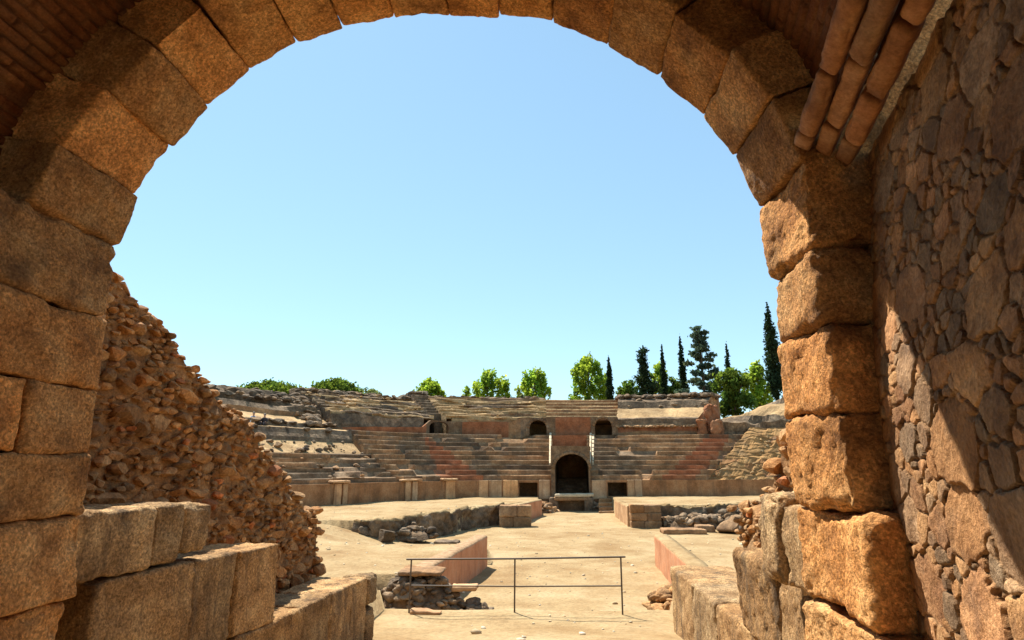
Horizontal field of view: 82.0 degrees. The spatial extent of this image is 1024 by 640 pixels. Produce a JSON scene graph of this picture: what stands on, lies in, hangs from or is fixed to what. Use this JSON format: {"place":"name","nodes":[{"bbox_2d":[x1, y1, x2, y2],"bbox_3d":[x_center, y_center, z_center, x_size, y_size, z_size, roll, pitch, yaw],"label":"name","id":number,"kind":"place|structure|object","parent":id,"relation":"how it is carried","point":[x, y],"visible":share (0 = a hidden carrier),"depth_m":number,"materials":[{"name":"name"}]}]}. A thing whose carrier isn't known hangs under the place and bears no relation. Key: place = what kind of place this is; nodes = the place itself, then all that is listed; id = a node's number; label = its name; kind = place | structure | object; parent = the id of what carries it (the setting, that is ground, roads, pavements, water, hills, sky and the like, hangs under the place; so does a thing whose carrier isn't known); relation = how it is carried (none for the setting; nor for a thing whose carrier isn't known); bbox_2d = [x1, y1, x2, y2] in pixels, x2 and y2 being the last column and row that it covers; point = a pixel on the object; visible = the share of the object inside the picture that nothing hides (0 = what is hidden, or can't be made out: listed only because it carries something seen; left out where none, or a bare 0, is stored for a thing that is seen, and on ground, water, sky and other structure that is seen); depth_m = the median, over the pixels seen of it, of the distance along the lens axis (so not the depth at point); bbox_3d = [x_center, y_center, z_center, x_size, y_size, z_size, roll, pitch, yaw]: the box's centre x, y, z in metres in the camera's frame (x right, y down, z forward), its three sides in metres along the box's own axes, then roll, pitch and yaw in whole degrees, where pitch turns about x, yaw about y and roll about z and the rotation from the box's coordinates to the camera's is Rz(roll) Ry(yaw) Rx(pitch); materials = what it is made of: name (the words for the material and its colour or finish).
{"place":"outdoors","nodes":[
{"label":"outdoors","id":0,"kind":"place"},
{"bbox_2d":[110,11,782,418],"label":"sky","id":1,"kind":"structure","parent":0,"point":[390,205],"materials":[{"name":"blue"}]},
{"bbox_2d":[310,494,759,639],"bbox_3d":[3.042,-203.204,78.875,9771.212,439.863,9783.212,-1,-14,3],"label":"ground","id":2,"kind":"structure","parent":0,"point":[577,605],"depth_m":19.06,"materials":[{"name":"beige sand"}]},
{"bbox_2d":[83,272,325,593],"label":"ruined wall","id":3,"kind":"structure","parent":2,"relation":"on","point":[167,426],"depth_m":6.56,"materials":[{"name":"brown stone"}]},
{"bbox_2d":[55,501,376,639],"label":"block wall","id":4,"kind":"structure","parent":2,"relation":"on","point":[148,570],"depth_m":5.18,"materials":[{"name":"stone"}]},
{"bbox_2d":[203,384,336,427],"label":"ruined bank","id":5,"kind":"structure","parent":2,"relation":"on","point":[292,409],"depth_m":49.91,"materials":[{"name":"grey stone"}]},
{"bbox_2d":[236,377,306,393],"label":"stone pine","id":6,"kind":"object","parent":2,"relation":"on","point":[270,384],"visible":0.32,"depth_m":75.89,"materials":[{"name":"green plant"}]},
{"bbox_2d":[252,424,395,484],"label":"seating bank","id":7,"kind":"structure","parent":2,"relation":"on","point":[303,455],"depth_m":43.74,"materials":[{"name":"grey stone"}]},
{"bbox_2d":[310,377,361,392],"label":"stone pine","id":8,"kind":"object","parent":2,"relation":"on","point":[337,383],"visible":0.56,"depth_m":81.14,"materials":[{"name":"green plant"}]},
{"bbox_2d":[288,387,434,432],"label":"seating bank","id":9,"kind":"structure","parent":2,"relation":"on","point":[339,408],"depth_m":57.43,"materials":[{"name":"brown stone"}]},
{"bbox_2d":[358,526,369,535],"bbox_3d":[-6.914,10.021,27.959,0.475,0.430,0.704,-13,-19,42],"label":"boulder","id":10,"kind":"object","parent":2,"relation":"on","point":[363,530],"visible":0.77,"depth_m":27.80,"materials":[{"name":"grey stone"}]},
{"bbox_2d":[359,387,381,394],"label":"shrub","id":11,"kind":"object","parent":2,"relation":"on","point":[371,390],"visible":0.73,"depth_m":80.92,"materials":[{"name":"green plant"}]},
{"bbox_2d":[378,529,395,542],"bbox_3d":[-5.768,10.050,27.191,0.756,0.732,0.716,-11,-18,38],"label":"boulder","id":12,"kind":"object","parent":2,"relation":"on","point":[386,536],"visible":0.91,"depth_m":27.06,"materials":[{"name":"grey stone"}]},
{"bbox_2d":[395,525,439,542],"bbox_3d":[-4.809,10.440,28.844,2.578,0.725,1.688,-1,-14,3],"label":"rubble heap","id":13,"kind":"object","parent":2,"relation":"on","point":[412,533],"visible":0.84,"depth_m":28.42,"materials":[{"name":"grey stone"}]},
{"bbox_2d":[290,478,550,506],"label":"podium wall","id":14,"kind":"structure","parent":2,"relation":"on","point":[339,492],"depth_m":43.47,"materials":[{"name":"stone"}]},
{"bbox_2d":[380,574,464,609],"bbox_3d":[-2.299,6.740,14.122,2.495,1.355,1.709,-1,-14,3],"label":"rubble heap","id":15,"kind":"object","parent":2,"relation":"on","point":[395,593],"visible":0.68,"depth_m":13.76,"materials":[{"name":"brown stone"}]},
{"bbox_2d":[398,565,446,576],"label":"cap slab","id":16,"kind":"structure","parent":15,"relation":"on","point":[426,571],"depth_m":13.97,"materials":[{"name":"stone"}]},
{"bbox_2d":[451,583,478,591],"bbox_3d":[-1.165,6.527,14.382,0.659,0.134,0.538,-1,-14,3],"label":"loose slab","id":17,"kind":"object","parent":15,"relation":"on","point":[457,589],"depth_m":14.14,"materials":[{"name":"beige stone"}]},
{"bbox_2d":[406,391,440,432],"bbox_3d":[-9.575,12.949,63.511,2.221,11.237,9.420,7,-16,-27],"label":"broken stair","id":18,"kind":"object","parent":2,"relation":"on","point":[420,398],"visible":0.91,"depth_m":63.14,"materials":[{"name":"grey stone"}]},
{"bbox_2d":[410,608,441,614],"bbox_3d":[-1.655,5.595,11.266,0.611,0.139,0.269,-1,-14,3],"label":"kerb stone","id":19,"kind":"object","parent":2,"relation":"on","point":[420,611],"visible":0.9,"depth_m":11.17,"materials":[{"name":"beige stone"}]},
{"bbox_2d":[351,502,504,537],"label":"pit wall","id":20,"kind":"structure","parent":2,"relation":"on","point":[444,522],"depth_m":32.40,"materials":[{"name":"brown stone"}]},
{"bbox_2d":[412,376,446,396],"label":"broadleaf tree","id":21,"kind":"object","parent":2,"relation":"on","point":[431,387],"visible":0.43,"depth_m":90.06,"materials":[{"name":"green plant"}]},
{"bbox_2d":[433,539,459,543],"bbox_3d":[-2.671,9.269,24.082,1.038,0.509,0.851,-1,-14,3],"label":"fallen block","id":22,"kind":"object","parent":2,"relation":"on","point":[445,541],"depth_m":23.88,"materials":[{"name":"beige stone"}]},
{"bbox_2d":[415,535,486,584],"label":"trench wall","id":23,"kind":"structure","parent":2,"relation":"on","point":[462,571],"depth_m":18.70,"materials":[{"name":"pink paint"}]},
{"bbox_2d":[352,430,552,495],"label":"seating bank","id":24,"kind":"structure","parent":2,"relation":"on","point":[437,456],"depth_m":51.27,"materials":[{"name":"brown stone"}]},
{"bbox_2d":[331,416,617,437],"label":"gallery wall","id":25,"kind":"structure","parent":24,"relation":"on","point":[519,428],"depth_m":59.50,"materials":[{"name":"brown stone"}]},
{"bbox_2d":[549,433,551,464],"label":"stair parapet","id":26,"kind":"structure","parent":24,"relation":"on","point":[550,439],"depth_m":55.62,"materials":[{"name":"white stone"}]},
{"bbox_2d":[454,597,493,609],"bbox_3d":[-0.986,6.996,14.092,1.458,0.606,1.179,-6,-15,23],"label":"rubble heap","id":27,"kind":"object","parent":2,"relation":"on","point":[473,603],"visible":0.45,"depth_m":14.01,"materials":[{"name":"grey stone"}]},
{"bbox_2d":[0,0,952,639],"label":"stone arch","id":28,"kind":"structure","parent":2,"relation":"on","point":[110,114],"depth_m":3.86,"materials":[{"name":"stone"}]},
{"bbox_2d":[0,0,935,164],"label":"brick vault","id":29,"kind":"object","parent":28,"relation":"attached to","point":[848,50],"visible":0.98,"depth_m":3.45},
{"bbox_2d":[427,395,545,434],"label":"seating bank","id":30,"kind":"structure","parent":2,"relation":"on","point":[462,408],"depth_m":63.53,"materials":[{"name":"brown stone"}]},
{"bbox_2d":[462,367,511,397],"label":"broadleaf tree","id":31,"kind":"object","parent":2,"relation":"on","point":[486,384],"visible":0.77,"depth_m":88.90,"materials":[{"name":"green plant"}]},
{"bbox_2d":[499,504,531,526],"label":"block pier","id":32,"kind":"structure","parent":2,"relation":"on","point":[514,515],"depth_m":36.60,"materials":[{"name":"stone"}]},
{"bbox_2d":[406,556,625,614],"bbox_3d":[0.056,5.141,11.308,4.261,1.174,0.034,-1,-14,3],"label":"railing","id":33,"kind":"object","parent":2,"relation":"on","point":[515,559],"visible":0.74,"depth_m":11.36,"materials":[{"name":"metal"}]},
{"bbox_2d":[518,392,525,397],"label":"sapling","id":34,"kind":"object","parent":2,"relation":"on","point":[521,395],"visible":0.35,"depth_m":85.90,"materials":[{"name":"green plant"}]},
{"bbox_2d":[510,499,541,518],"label":"trench wall","id":35,"kind":"structure","parent":2,"relation":"on","point":[536,505],"depth_m":42.27,"materials":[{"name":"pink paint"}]},
{"bbox_2d":[316,500,741,639],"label":"pebbles","id":36,"kind":"object","parent":2,"relation":"on","point":[477,631],"visible":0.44,"depth_m":17.57,"materials":[{"name":"beige stone"}]},
{"bbox_2d":[514,366,551,399],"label":"broadleaf tree","id":37,"kind":"object","parent":2,"relation":"on","point":[535,381],"visible":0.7,"depth_m":91.31,"materials":[{"name":"green plant"}]},
{"bbox_2d":[542,501,560,512],"bbox_3d":[2.314,14.981,46.799,2.932,1.147,3.134,4,-15,-17],"label":"rubble heap","id":38,"kind":"object","parent":2,"relation":"on","point":[547,507],"visible":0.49,"depth_m":46.08,"materials":[{"name":"stone"}]},
{"bbox_2d":[549,446,593,510],"bbox_3d":[5.431,13.833,53.829,3.671,6.800,12.778,-1,-14,6],"label":"gateway","id":39,"kind":"object","parent":2,"relation":"on","point":[571,494],"visible":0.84,"depth_m":49.12,"materials":[{"name":"brown stone"}]},
{"bbox_2d":[553,435,586,445],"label":"brick wall","id":40,"kind":"structure","parent":39,"relation":"on","point":[569,440],"depth_m":58.33,"materials":[{"name":"brown brick"}]},
{"bbox_2d":[546,400,617,477],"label":"seating bank","id":41,"kind":"structure","parent":39,"relation":"on","point":[571,466],"depth_m":63.47,"materials":[{"name":"brown stone"}]},
{"bbox_2d":[568,351,607,399],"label":"broadleaf tree","id":42,"kind":"object","parent":2,"relation":"on","point":[588,366],"visible":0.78,"depth_m":91.12,"materials":[{"name":"green plant"}]},
{"bbox_2d":[591,501,598,511],"bbox_3d":[6.798,15.153,47.632,1.212,0.910,1.421,9,-17,-33],"label":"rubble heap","id":43,"kind":"object","parent":2,"relation":"on","point":[595,507],"visible":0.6,"depth_m":47.10,"materials":[{"name":"stone"}]},
{"bbox_2d":[598,498,613,512],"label":"stone steps","id":44,"kind":"structure","parent":2,"relation":"on","point":[605,505],"depth_m":46.85,"materials":[{"name":"brown stone"}]},
{"bbox_2d":[604,356,614,399],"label":"cypress","id":45,"kind":"object","parent":2,"relation":"on","point":[610,393],"visible":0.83,"depth_m":82.92,"materials":[{"name":"green plant"}]},
{"bbox_2d":[614,500,629,526],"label":"trench wall","id":46,"kind":"structure","parent":2,"relation":"on","point":[622,511],"depth_m":39.17,"materials":[{"name":"beige stone"}]},
{"bbox_2d":[615,380,637,394],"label":"broadleaf tree","id":47,"kind":"object","parent":2,"relation":"on","point":[628,388],"visible":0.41,"depth_m":93.37,"materials":[{"name":"green plant"}]},
{"bbox_2d":[629,504,661,528],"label":"block pier","id":48,"kind":"structure","parent":2,"relation":"on","point":[645,516],"depth_m":36.06,"materials":[{"name":"stone"}]},
{"bbox_2d":[632,345,663,395],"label":"conifer","id":49,"kind":"object","parent":2,"relation":"on","point":[645,383],"visible":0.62,"depth_m":79.82,"materials":[{"name":"green plant"}]},
{"bbox_2d":[641,583,672,609],"bbox_3d":[3.739,6.606,13.296,1.880,1.192,2.591,-1,-14,3],"label":"rubble heap","id":50,"kind":"object","parent":2,"relation":"on","point":[661,598],"visible":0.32,"depth_m":13.27,"materials":[{"name":"beige stone"}]},
{"bbox_2d":[649,361,668,393],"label":"broadleaf tree","id":51,"kind":"object","parent":2,"relation":"on","point":[656,375],"visible":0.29,"depth_m":95.43,"materials":[{"name":"green plant"}]},
{"bbox_2d":[659,344,669,394],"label":"cypress","id":52,"kind":"object","parent":2,"relation":"on","point":[663,380],"visible":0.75,"depth_m":81.66,"materials":[{"name":"green plant"}]},
{"bbox_2d":[587,434,743,495],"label":"seating bank","id":53,"kind":"structure","parent":2,"relation":"on","point":[664,457],"depth_m":53.66,"materials":[{"name":"brown stone"}]},
{"bbox_2d":[589,433,591,462],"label":"stair parapet","id":54,"kind":"structure","parent":53,"relation":"on","point":[590,442],"depth_m":56.69,"materials":[{"name":"white stone"}]},
{"bbox_2d":[592,434,593,464],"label":"stair parapet","id":55,"kind":"structure","parent":53,"relation":"on","point":[592,449],"depth_m":55.30,"materials":[{"name":"white stone"}]},
{"bbox_2d":[696,404,724,433],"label":"boulders","id":56,"kind":"object","parent":53,"relation":"on","point":[712,423],"depth_m":58.62,"materials":[{"name":"brown stone"}]},
{"bbox_2d":[614,391,720,434],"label":"earth bank","id":57,"kind":"structure","parent":2,"relation":"on","point":[668,414],"depth_m":61.92,"materials":[{"name":"grey stone"}]},
{"bbox_2d":[667,376,680,393],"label":"broadleaf tree","id":58,"kind":"object","parent":2,"relation":"on","point":[674,383],"visible":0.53,"depth_m":92.80,"materials":[{"name":"green plant"}]},
{"bbox_2d":[654,534,707,583],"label":"trench wall","id":59,"kind":"structure","parent":2,"relation":"on","point":[670,551],"depth_m":19.00,"materials":[{"name":"pink paint"}]},
{"bbox_2d":[591,480,773,502],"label":"podium wall","id":60,"kind":"structure","parent":2,"relation":"on","point":[599,488],"depth_m":49.84,"materials":[{"name":"stone"}]},
{"bbox_2d":[677,336,688,388],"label":"cypress","id":61,"kind":"object","parent":2,"relation":"on","point":[682,370],"visible":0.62,"depth_m":82.15,"materials":[{"name":"green plant"}]},
{"bbox_2d":[660,527,706,534],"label":"stone slab","id":62,"kind":"structure","parent":2,"relation":"on","point":[675,530],"depth_m":32.70,"materials":[{"name":"beige stone"}]},
{"bbox_2d":[662,512,723,527],"bbox_3d":[11.329,12.336,36.110,4.282,1.035,2.230,-1,-14,3],"label":"rubble heap","id":63,"kind":"object","parent":2,"relation":"on","point":[684,520],"visible":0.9,"depth_m":35.53,"materials":[{"name":"grey stone"}]},
{"bbox_2d":[674,325,719,393],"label":"pine","id":64,"kind":"object","parent":2,"relation":"on","point":[700,345],"visible":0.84,"depth_m":78.75,"materials":[{"name":"green plant"}]},
{"bbox_2d":[659,502,739,515],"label":"pit wall","id":65,"kind":"structure","parent":2,"relation":"on","point":[667,509],"depth_m":37.54,"materials":[{"name":"grey stone"}]},
{"bbox_2d":[694,524,715,532],"bbox_3d":[11.118,12.055,34.019,1.044,0.459,0.939,-1,-14,3],"label":"stone slab","id":66,"kind":"object","parent":2,"relation":"on","point":[709,528],"depth_m":33.62,"materials":[{"name":"beige stone"}]},
{"bbox_2d":[724,341,730,369],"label":"cypress","id":67,"kind":"object","parent":2,"relation":"on","point":[727,362],"visible":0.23,"depth_m":90.21,"materials":[{"name":"green plant"}]},
{"bbox_2d":[716,514,740,532],"bbox_3d":[12.461,11.595,33.387,1.555,1.148,1.910,5,-15,-19],"label":"boulder","id":68,"kind":"object","parent":2,"relation":"on","point":[729,525],"visible":0.63,"depth_m":33.02,"materials":[{"name":"grey stone"}]},
{"bbox_2d":[717,507,741,522],"bbox_3d":[14.402,11.978,35.638,4.234,1.419,2.962,-1,-14,3],"label":"rubble heap","id":69,"kind":"object","parent":2,"relation":"on","point":[725,514],"visible":0.12,"depth_m":35.30,"materials":[{"name":"grey stone"}]},
{"bbox_2d":[708,367,757,417],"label":"broadleaf tree","id":70,"kind":"object","parent":2,"relation":"on","point":[731,383],"visible":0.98,"depth_m":72.21,"materials":[{"name":"green plant"}]},
{"bbox_2d":[708,427,783,479],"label":"eroded slope","id":71,"kind":"structure","parent":2,"relation":"on","point":[751,453],"depth_m":53.77,"materials":[{"name":"grey stone"}]},
{"bbox_2d":[670,490,825,639],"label":"block wall","id":72,"kind":"structure","parent":2,"relation":"on","point":[761,593],"depth_m":5.53,"materials":[{"name":"stone"}]},
{"bbox_2d":[720,397,792,433],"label":"ruined bank","id":73,"kind":"structure","parent":2,"relation":"on","point":[770,415],"depth_m":59.40,"materials":[{"name":"grey stone"}]},
{"bbox_2d":[741,359,773,407],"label":"broadleaf tree","id":74,"kind":"object","parent":2,"relation":"on","point":[759,391],"visible":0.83,"depth_m":85.87,"materials":[{"name":"green plant"}]},
{"bbox_2d":[726,428,793,547],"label":"ruined wall","id":75,"kind":"structure","parent":2,"relation":"on","point":[749,530],"depth_m":7.37,"materials":[{"name":"brown stone"}]},
{"bbox_2d":[760,302,782,400],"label":"cypress","id":76,"kind":"object","parent":2,"relation":"on","point":[773,365],"visible":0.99,"depth_m":69.89,"materials":[{"name":"green plant"}]},
{"bbox_2d":[868,0,1023,639],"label":"rubble wall","id":77,"kind":"structure","parent":2,"relation":"on","point":[946,166],"depth_m":2.32,"materials":[{"name":"stone"}]}
]}

